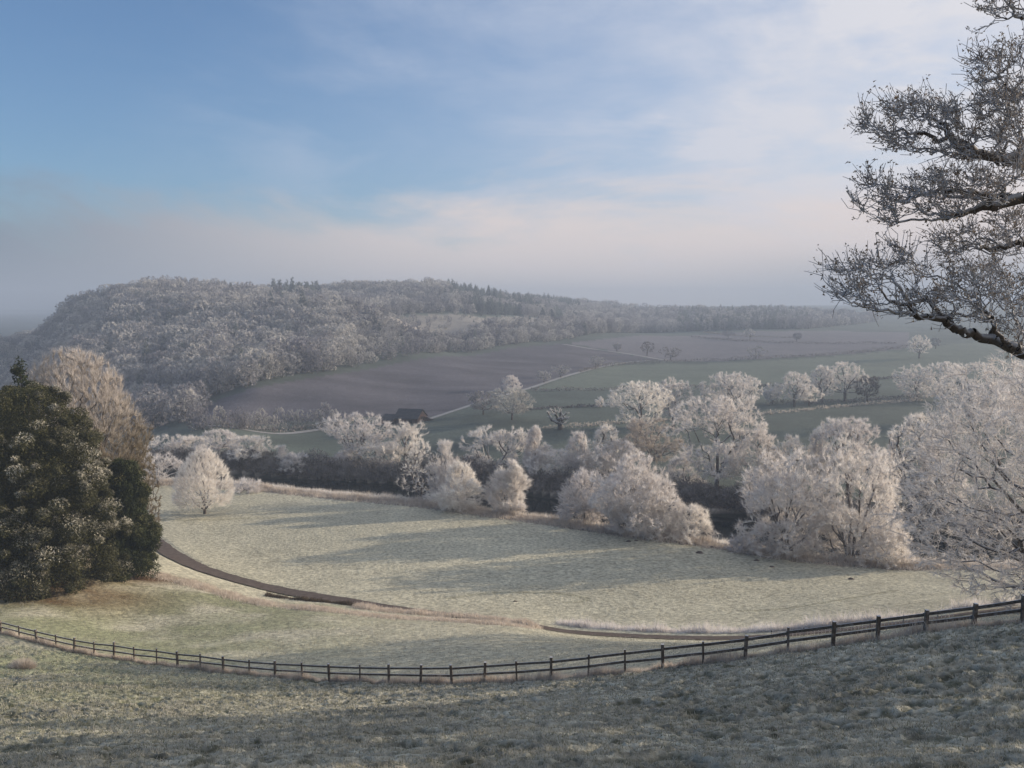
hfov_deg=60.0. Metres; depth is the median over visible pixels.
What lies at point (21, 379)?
conifer
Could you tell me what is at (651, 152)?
sky
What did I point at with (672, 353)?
hedgerow tree
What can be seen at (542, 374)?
hedgerow tree
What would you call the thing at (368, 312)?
woodland tree
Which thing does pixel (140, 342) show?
woodland tree
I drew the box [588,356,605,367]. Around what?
hedgerow tree
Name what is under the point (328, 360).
woodland tree
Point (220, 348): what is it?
woodland tree
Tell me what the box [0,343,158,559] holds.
russet tree
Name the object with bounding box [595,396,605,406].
frosted bush
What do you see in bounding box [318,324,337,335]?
woodland tree
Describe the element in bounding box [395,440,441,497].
frosted tree
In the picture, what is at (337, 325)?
woodland tree
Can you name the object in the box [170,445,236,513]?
frosted tree
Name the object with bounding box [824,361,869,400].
hedgerow tree
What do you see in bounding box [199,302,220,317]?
woodland tree
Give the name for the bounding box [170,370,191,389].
woodland tree
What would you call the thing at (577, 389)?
hedge
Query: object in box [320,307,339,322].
woodland tree
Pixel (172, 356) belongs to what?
woodland tree
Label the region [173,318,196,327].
woodland tree
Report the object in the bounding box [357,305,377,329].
woodland tree
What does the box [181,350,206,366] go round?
woodland tree
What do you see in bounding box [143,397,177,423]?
woodland tree
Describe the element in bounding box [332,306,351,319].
woodland tree
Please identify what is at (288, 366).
woodland tree
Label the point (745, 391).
frosted tree
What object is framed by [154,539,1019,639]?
track
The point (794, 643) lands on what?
grass
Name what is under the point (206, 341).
woodland tree
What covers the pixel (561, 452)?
frosted tree
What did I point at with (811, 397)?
hedgerow tree
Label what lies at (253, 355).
woodland tree
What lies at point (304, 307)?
woodland tree
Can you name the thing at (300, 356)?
woodland tree
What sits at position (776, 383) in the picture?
hedge
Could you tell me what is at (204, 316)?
woodland tree
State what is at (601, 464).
frosted bush
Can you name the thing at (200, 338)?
woodland tree
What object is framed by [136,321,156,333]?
woodland tree
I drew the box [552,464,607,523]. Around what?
frosted tree
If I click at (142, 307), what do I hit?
woodland tree
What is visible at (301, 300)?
woodland tree
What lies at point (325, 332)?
woodland tree
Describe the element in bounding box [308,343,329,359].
woodland tree
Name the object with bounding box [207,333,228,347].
woodland tree
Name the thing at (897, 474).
frosted bush
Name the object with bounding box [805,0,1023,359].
oak tree
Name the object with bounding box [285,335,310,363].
woodland tree
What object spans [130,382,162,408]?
woodland tree
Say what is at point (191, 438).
frosted tree
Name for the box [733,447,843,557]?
frosted willow
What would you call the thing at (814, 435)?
frosted tree
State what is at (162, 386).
woodland tree
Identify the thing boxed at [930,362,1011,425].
frosted tree
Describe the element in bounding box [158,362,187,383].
woodland tree
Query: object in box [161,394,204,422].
woodland tree
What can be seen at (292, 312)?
woodland tree
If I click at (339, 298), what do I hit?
woodland tree
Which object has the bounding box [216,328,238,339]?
woodland tree
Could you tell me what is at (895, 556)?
frosted bush
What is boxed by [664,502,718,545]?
frosted bush
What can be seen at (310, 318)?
woodland tree
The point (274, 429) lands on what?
hedge
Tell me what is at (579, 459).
frosted tree
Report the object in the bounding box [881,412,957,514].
frosted tree
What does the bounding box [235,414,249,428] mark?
treeline tree
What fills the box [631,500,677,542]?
frosted bush
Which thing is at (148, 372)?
woodland tree
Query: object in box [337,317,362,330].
woodland tree
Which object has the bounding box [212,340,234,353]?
woodland tree
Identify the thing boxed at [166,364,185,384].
woodland tree
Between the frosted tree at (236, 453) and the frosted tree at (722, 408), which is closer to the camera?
the frosted tree at (722, 408)
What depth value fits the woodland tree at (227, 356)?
455.62 m
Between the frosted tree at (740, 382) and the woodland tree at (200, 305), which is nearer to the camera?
the frosted tree at (740, 382)
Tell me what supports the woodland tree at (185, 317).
on the ground at (426, 558)
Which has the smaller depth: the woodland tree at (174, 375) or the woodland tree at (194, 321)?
the woodland tree at (174, 375)
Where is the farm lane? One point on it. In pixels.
(511, 392)
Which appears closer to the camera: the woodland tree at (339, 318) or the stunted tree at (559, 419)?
the stunted tree at (559, 419)
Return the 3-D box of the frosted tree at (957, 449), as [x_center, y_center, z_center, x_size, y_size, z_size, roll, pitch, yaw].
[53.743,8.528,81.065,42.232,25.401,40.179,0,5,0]
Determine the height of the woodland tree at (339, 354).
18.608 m
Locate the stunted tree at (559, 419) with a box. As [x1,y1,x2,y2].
[547,408,568,429]
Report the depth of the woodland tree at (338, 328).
538.56 m
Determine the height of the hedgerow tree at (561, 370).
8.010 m
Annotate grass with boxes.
[0,568,1019,680]
[0,617,1023,684]
[81,558,538,628]
[351,601,543,628]
[556,592,1020,633]
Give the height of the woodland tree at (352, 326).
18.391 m
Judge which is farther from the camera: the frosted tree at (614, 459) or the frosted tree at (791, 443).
the frosted tree at (614, 459)
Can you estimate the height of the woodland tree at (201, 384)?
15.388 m
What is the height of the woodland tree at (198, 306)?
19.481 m
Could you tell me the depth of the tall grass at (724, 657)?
47.71 m
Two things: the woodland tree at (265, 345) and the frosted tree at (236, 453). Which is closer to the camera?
the frosted tree at (236, 453)
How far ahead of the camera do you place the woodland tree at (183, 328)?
594.16 m
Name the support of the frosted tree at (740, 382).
on the ground at (426, 558)
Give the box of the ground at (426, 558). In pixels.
[0,302,1023,767]
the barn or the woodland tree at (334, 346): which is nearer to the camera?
the barn
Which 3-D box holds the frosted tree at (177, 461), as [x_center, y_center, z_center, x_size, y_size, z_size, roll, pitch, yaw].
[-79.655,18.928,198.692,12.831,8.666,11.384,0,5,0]
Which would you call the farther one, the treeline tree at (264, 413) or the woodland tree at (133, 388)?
the woodland tree at (133, 388)
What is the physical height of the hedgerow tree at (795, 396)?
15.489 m
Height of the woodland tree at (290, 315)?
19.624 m
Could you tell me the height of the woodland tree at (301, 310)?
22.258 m
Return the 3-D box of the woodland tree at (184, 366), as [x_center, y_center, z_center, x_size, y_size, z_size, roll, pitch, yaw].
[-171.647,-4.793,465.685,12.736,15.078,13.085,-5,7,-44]
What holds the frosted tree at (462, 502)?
on the ground at (426, 558)
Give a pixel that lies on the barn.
(412, 416)
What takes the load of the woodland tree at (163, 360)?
on the ground at (426, 558)
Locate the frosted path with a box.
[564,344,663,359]
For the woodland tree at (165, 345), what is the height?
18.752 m
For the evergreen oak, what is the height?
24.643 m
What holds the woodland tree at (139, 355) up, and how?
on the ground at (426, 558)
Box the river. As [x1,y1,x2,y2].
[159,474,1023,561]
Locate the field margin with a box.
[192,424,354,433]
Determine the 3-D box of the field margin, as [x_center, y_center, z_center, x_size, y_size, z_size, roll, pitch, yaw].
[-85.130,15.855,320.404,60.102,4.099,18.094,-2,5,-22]
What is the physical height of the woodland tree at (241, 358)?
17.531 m
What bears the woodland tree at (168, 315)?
on the ground at (426, 558)
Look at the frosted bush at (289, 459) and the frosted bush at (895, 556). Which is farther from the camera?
the frosted bush at (289, 459)
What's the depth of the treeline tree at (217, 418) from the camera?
301.07 m
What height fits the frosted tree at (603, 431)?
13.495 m
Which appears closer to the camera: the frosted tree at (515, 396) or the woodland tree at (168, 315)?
the frosted tree at (515, 396)
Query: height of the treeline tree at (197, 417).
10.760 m
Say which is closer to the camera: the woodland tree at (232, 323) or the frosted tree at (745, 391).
the frosted tree at (745, 391)
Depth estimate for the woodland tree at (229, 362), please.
419.29 m
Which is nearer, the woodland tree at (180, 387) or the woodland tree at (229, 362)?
the woodland tree at (180, 387)
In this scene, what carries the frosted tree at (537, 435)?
on the ground at (426, 558)
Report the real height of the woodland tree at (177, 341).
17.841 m
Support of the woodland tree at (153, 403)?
on the ground at (426, 558)
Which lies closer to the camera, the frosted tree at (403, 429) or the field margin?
the frosted tree at (403, 429)
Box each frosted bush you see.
[140,444,158,475]
[232,475,263,493]
[277,451,314,473]
[332,450,352,460]
[461,448,491,472]
[499,375,522,390]
[576,452,616,477]
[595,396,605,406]
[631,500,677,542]
[660,455,704,483]
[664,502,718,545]
[725,532,759,555]
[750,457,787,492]
[849,528,927,571]
[867,449,907,502]
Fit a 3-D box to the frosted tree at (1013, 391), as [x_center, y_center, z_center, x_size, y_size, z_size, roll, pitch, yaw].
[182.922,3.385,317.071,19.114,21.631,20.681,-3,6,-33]
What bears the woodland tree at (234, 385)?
on the ground at (426, 558)
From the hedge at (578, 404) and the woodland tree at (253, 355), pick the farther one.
the woodland tree at (253, 355)
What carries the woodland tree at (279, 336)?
on the ground at (426, 558)
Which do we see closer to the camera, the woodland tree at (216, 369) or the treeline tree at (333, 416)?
the treeline tree at (333, 416)
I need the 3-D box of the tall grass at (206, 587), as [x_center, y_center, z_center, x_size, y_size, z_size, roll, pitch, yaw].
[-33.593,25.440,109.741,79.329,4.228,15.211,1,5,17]
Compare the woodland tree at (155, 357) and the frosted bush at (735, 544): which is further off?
the woodland tree at (155, 357)
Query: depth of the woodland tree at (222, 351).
481.37 m
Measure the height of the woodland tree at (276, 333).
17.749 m
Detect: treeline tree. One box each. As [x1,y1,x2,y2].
[185,404,207,429]
[192,401,207,428]
[199,414,213,429]
[210,406,226,427]
[220,410,236,428]
[232,406,246,427]
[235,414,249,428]
[242,412,253,428]
[246,411,261,429]
[254,407,267,429]
[262,415,279,429]
[271,407,286,429]
[285,409,299,428]
[293,409,304,428]
[304,409,323,426]
[317,401,333,424]
[328,408,341,425]
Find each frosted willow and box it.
[584,451,686,536]
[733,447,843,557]
[796,432,911,566]
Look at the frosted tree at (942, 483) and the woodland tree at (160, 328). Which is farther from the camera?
the woodland tree at (160, 328)
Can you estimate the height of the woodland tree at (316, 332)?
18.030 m
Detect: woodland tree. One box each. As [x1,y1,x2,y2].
[127,384,150,394]
[128,304,147,321]
[128,353,154,364]
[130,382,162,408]
[131,364,151,381]
[135,341,151,357]
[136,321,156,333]
[136,346,160,360]
[137,393,162,424]
[139,357,158,369]
[140,363,162,384]
[141,340,149,365]
[142,308,161,323]
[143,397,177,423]
[144,349,165,364]
[149,363,176,380]
[149,384,170,396]
[151,325,174,335]
[152,369,176,389]
[155,358,174,380]
[158,351,179,368]
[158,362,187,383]
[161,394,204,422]
[163,307,172,329]
[163,324,185,339]
[163,338,189,354]
[163,383,179,398]
[164,368,190,390]
[165,344,181,356]
[165,352,181,362]
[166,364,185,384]
[167,352,189,361]
[167,391,193,423]
[169,324,193,338]
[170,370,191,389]
[170,395,195,417]
[171,339,192,351]
[171,386,202,420]
[172,357,198,374]
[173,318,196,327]
[173,384,196,414]
[174,333,193,342]
[176,315,191,330]
[176,362,191,380]
[177,302,201,314]
[179,335,211,348]
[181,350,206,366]
[181,380,212,405]
[181,383,199,406]
[183,319,202,335]
[184,312,206,321]
[184,342,207,363]
[185,379,212,398]
[186,345,212,359]
[187,328,205,343]
[187,345,207,362]
[189,341,207,353]
[190,365,212,394]
[192,300,213,318]
[192,349,216,364]
[194,336,220,349]
[197,310,213,322]
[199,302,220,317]
[199,355,233,394]
[200,357,233,375]
[200,377,209,400]
[203,322,221,335]
[203,351,230,368]
[204,334,219,342]
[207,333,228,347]
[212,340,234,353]
[213,324,232,338]
[213,332,232,346]
[213,345,230,360]
[215,347,234,359]
[215,360,241,381]
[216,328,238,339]
[216,354,237,362]
[218,321,245,329]
[218,367,249,387]
[220,354,237,361]
[224,359,248,383]
[225,323,253,332]
[233,329,254,344]
[233,342,250,358]
[233,352,262,386]
[239,347,265,374]
[240,346,272,380]
[241,320,259,329]
[247,314,266,328]
[252,341,272,364]
[253,351,278,379]
[253,353,282,375]
[254,347,283,372]
[256,327,281,338]
[256,329,270,344]
[262,338,286,370]
[263,351,300,377]
[265,345,289,375]
[266,335,288,357]
[268,291,273,306]
[269,332,285,341]
[272,322,298,335]
[279,308,294,319]
[279,312,294,328]
[284,310,304,320]
[284,340,309,366]
[284,351,304,373]
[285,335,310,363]
[287,337,318,372]
[291,332,308,340]
[294,307,314,322]
[297,338,322,368]
[299,289,306,306]
[299,305,317,323]
[300,311,324,329]
[300,312,319,327]
[303,347,325,373]
[307,349,341,371]
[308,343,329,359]
[309,313,328,327]
[311,315,337,327]
[312,324,330,334]
[315,330,334,341]
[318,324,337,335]
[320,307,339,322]
[320,339,345,363]
[321,345,341,370]
[322,316,346,326]
[323,310,340,317]
[324,337,352,348]
[326,322,351,332]
[326,336,349,366]
[327,295,346,308]
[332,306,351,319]
[332,326,350,346]
[333,323,355,343]
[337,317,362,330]
[338,322,358,336]
[338,334,357,351]
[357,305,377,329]
[365,304,385,325]
[366,307,385,327]
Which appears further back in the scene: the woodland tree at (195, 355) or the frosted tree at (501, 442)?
the woodland tree at (195, 355)
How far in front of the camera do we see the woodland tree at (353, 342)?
520.50 m
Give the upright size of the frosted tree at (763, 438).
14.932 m
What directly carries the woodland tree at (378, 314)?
on the ground at (426, 558)
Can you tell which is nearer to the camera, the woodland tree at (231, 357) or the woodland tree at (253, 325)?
the woodland tree at (231, 357)
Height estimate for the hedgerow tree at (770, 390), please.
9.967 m
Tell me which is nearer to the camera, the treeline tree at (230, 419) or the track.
the track
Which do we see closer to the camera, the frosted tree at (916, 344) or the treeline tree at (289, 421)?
the treeline tree at (289, 421)
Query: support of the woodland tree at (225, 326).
on the ground at (426, 558)
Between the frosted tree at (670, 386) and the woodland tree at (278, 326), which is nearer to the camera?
the frosted tree at (670, 386)
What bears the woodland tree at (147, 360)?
on the ground at (426, 558)
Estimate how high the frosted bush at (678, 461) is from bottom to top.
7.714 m
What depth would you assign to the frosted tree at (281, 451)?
225.72 m
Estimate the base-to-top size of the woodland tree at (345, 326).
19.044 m
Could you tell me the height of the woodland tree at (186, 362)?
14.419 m
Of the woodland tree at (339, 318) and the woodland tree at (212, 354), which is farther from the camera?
the woodland tree at (339, 318)
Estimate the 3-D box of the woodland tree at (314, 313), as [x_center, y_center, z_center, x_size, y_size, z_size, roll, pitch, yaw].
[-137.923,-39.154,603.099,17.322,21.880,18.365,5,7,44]
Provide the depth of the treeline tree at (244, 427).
313.30 m
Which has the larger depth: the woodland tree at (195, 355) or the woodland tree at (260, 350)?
the woodland tree at (195, 355)
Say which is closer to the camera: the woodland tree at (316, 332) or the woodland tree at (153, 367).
the woodland tree at (153, 367)
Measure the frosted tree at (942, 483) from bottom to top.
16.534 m
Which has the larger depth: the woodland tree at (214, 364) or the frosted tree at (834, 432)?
the woodland tree at (214, 364)
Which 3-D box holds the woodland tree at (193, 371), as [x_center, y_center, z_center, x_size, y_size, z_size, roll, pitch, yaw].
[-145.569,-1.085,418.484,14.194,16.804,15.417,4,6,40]
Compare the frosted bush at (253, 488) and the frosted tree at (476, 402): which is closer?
the frosted bush at (253, 488)
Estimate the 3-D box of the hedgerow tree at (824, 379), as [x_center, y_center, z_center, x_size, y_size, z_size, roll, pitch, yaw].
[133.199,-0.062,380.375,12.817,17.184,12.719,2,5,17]
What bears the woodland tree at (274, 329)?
on the ground at (426, 558)
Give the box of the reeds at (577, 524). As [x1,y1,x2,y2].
[145,476,1023,571]
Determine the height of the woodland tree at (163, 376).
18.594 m
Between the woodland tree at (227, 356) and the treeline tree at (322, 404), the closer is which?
the treeline tree at (322, 404)
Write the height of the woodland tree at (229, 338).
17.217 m
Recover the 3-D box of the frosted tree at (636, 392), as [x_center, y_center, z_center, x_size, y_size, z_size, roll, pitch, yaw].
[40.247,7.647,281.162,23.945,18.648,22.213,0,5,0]
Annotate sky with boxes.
[0,0,1023,309]
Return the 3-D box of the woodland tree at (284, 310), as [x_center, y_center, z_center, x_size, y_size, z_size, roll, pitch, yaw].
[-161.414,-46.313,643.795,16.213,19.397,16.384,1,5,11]
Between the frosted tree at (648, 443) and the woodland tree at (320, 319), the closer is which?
the frosted tree at (648, 443)
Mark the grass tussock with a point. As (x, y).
(25, 664)
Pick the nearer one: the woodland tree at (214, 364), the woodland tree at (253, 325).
the woodland tree at (214, 364)
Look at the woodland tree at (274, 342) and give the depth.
453.95 m
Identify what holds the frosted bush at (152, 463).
on the ground at (426, 558)
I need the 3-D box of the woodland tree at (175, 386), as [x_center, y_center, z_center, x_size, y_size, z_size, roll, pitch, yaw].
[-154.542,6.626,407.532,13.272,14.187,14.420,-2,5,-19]
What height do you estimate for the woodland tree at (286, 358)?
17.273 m
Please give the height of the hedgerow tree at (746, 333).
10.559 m
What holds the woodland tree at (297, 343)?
on the ground at (426, 558)
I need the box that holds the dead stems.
[263,591,354,605]
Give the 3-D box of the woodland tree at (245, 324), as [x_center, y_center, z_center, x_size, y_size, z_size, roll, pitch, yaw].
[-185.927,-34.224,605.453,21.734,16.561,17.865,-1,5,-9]
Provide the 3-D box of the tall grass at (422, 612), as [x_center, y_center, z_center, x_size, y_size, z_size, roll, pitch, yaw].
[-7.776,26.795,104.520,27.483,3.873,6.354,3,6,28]
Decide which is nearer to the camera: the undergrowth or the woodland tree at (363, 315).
the undergrowth
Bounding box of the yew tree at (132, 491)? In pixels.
[88,456,163,582]
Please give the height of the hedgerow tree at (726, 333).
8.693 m
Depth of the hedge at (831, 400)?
383.22 m
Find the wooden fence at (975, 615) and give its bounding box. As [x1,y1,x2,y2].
[0,595,1023,683]
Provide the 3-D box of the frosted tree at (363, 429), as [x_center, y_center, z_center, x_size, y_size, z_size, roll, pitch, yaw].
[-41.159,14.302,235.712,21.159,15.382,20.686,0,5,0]
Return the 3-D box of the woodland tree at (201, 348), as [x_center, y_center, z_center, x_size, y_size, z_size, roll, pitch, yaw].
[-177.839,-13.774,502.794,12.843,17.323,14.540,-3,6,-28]
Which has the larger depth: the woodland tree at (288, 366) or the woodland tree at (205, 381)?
the woodland tree at (288, 366)
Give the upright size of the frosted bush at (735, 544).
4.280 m
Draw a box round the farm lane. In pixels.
[321,360,651,427]
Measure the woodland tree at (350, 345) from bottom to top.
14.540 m
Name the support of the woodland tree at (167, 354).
on the ground at (426, 558)
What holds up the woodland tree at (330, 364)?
on the ground at (426, 558)
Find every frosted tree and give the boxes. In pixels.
[142,451,184,486]
[148,433,189,451]
[164,434,212,451]
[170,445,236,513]
[192,428,243,453]
[224,435,277,463]
[274,444,288,463]
[316,411,396,460]
[357,440,409,468]
[386,419,428,465]
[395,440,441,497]
[423,438,467,500]
[425,458,487,512]
[457,425,528,466]
[466,390,500,414]
[482,457,534,513]
[488,387,536,419]
[519,425,554,474]
[521,448,572,477]
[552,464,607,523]
[562,430,599,471]
[588,423,623,470]
[590,438,641,471]
[603,379,674,426]
[610,416,688,467]
[656,376,697,427]
[660,395,768,487]
[696,371,759,427]
[726,427,780,479]
[738,376,764,396]
[772,433,809,481]
[805,424,830,490]
[811,416,881,497]
[863,349,1023,613]
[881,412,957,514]
[892,364,935,399]
[907,335,931,357]
[909,438,978,519]
[914,361,973,401]
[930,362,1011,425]
[987,365,1023,421]
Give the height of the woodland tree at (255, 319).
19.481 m
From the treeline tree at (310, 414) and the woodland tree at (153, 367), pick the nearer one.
the treeline tree at (310, 414)
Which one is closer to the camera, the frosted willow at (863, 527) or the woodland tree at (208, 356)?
the frosted willow at (863, 527)
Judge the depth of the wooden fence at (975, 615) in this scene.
44.43 m
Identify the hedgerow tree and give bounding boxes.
[535,370,550,380]
[549,364,571,376]
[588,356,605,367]
[612,342,621,349]
[640,341,653,355]
[658,347,680,359]
[722,330,733,337]
[743,329,755,336]
[746,346,767,357]
[762,383,783,404]
[778,370,810,406]
[793,332,801,339]
[797,384,825,405]
[809,364,837,402]
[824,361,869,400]
[853,376,880,401]
[931,337,940,348]
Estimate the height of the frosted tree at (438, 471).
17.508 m
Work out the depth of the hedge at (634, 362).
608.25 m
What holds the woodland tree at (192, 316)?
on the ground at (426, 558)
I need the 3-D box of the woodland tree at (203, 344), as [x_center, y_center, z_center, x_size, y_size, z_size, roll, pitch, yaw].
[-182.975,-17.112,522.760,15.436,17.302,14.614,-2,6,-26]
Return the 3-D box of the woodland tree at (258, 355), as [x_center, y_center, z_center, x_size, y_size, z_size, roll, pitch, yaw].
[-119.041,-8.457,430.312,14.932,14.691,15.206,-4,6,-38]
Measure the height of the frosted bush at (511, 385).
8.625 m
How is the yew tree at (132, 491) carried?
on the ground at (426, 558)
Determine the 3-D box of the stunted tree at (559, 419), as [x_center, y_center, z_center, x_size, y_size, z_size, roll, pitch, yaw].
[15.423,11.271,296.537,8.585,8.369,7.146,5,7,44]
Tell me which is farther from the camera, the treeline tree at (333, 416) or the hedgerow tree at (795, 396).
the hedgerow tree at (795, 396)
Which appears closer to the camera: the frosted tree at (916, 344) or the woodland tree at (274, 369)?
the woodland tree at (274, 369)
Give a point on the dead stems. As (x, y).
(314, 599)
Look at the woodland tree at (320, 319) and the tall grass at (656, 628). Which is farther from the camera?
the woodland tree at (320, 319)
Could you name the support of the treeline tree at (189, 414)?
on the ground at (426, 558)
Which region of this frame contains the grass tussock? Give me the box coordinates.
[6,655,37,669]
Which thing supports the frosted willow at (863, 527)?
on the ground at (426, 558)
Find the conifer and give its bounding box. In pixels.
[0,356,73,573]
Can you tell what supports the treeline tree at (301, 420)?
on the ground at (426, 558)
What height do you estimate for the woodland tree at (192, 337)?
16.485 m
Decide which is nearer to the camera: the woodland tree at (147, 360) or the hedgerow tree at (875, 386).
the hedgerow tree at (875, 386)
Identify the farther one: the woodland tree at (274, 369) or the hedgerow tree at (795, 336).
the hedgerow tree at (795, 336)
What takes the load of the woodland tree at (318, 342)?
on the ground at (426, 558)
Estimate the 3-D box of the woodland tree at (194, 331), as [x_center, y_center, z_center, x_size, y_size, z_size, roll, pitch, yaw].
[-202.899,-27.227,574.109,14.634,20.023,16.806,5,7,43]
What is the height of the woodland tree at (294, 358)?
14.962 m
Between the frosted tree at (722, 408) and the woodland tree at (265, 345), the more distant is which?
the woodland tree at (265, 345)
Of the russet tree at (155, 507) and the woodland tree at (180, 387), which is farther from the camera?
the woodland tree at (180, 387)
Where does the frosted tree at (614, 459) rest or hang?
on the ground at (426, 558)
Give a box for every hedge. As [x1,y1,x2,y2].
[189,422,357,432]
[523,403,609,409]
[529,386,614,391]
[542,397,922,428]
[578,344,907,372]
[615,375,922,388]
[690,335,895,343]
[703,331,792,337]
[766,393,921,403]
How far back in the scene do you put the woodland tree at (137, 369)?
477.98 m
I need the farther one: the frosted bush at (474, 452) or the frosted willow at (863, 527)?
the frosted bush at (474, 452)
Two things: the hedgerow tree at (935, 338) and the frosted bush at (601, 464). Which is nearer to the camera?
the frosted bush at (601, 464)
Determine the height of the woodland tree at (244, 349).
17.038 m
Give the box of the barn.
[381,408,427,424]
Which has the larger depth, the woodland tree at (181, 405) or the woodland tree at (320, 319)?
the woodland tree at (320, 319)
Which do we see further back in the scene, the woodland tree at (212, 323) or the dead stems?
the woodland tree at (212, 323)
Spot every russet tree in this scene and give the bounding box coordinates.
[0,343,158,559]
[122,418,153,512]
[135,445,162,544]
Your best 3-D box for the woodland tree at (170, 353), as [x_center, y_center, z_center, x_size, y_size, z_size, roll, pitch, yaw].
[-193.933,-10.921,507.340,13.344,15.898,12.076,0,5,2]
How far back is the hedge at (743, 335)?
875.10 m
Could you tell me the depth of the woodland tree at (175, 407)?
351.81 m
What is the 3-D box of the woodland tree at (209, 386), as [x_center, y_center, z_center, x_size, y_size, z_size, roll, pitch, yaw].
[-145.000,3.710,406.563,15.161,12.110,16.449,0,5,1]
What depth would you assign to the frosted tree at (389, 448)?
225.47 m
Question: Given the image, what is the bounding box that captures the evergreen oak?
[0,382,133,602]
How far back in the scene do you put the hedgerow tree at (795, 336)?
787.44 m
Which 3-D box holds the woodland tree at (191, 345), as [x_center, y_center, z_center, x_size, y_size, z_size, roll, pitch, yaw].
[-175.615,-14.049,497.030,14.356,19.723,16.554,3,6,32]
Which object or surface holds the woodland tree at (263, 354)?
on the ground at (426, 558)
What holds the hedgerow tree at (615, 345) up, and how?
on the ground at (426, 558)
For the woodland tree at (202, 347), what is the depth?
511.83 m
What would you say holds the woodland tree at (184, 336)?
on the ground at (426, 558)
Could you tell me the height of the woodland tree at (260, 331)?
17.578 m
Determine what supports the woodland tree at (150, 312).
on the ground at (426, 558)
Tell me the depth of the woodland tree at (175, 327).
608.86 m
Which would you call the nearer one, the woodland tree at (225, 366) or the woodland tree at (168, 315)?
the woodland tree at (225, 366)
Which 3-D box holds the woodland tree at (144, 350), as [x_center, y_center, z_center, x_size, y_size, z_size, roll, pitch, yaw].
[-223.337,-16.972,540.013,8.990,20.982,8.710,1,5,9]
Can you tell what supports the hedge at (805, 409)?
on the ground at (426, 558)
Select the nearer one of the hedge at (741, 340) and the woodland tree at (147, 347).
the woodland tree at (147, 347)
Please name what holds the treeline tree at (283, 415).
on the ground at (426, 558)
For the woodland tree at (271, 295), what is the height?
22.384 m
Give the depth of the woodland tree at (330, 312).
633.38 m
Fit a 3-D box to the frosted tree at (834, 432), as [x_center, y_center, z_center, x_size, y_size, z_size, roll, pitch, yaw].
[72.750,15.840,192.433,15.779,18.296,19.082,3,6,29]
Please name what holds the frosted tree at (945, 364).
on the ground at (426, 558)
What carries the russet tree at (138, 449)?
on the ground at (426, 558)
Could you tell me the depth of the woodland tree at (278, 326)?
600.06 m
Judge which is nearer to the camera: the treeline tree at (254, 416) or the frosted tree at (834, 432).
the frosted tree at (834, 432)
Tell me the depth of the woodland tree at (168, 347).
525.76 m
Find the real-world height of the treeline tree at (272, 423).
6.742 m
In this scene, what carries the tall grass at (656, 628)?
on the ground at (426, 558)
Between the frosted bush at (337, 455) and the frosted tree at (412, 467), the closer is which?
the frosted tree at (412, 467)
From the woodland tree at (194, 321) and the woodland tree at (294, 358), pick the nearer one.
the woodland tree at (294, 358)
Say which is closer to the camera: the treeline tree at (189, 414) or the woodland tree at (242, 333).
the treeline tree at (189, 414)
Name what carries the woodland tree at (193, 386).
on the ground at (426, 558)
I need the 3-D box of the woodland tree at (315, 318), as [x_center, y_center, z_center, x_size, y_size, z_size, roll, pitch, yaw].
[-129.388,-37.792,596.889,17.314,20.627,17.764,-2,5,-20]
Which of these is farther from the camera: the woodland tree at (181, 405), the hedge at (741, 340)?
the hedge at (741, 340)
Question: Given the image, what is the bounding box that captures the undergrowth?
[0,446,1023,534]
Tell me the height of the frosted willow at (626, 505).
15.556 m
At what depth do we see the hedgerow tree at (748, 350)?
613.35 m
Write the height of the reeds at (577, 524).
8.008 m
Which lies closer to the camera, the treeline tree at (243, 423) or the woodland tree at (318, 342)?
the treeline tree at (243, 423)
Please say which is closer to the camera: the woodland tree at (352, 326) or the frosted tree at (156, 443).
the frosted tree at (156, 443)
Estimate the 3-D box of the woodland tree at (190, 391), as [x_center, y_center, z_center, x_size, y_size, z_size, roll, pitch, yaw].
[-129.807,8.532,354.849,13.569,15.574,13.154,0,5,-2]
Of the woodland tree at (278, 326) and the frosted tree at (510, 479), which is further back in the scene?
the woodland tree at (278, 326)
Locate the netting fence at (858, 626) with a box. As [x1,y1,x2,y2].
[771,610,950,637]
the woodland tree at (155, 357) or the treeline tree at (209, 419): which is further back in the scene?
the woodland tree at (155, 357)

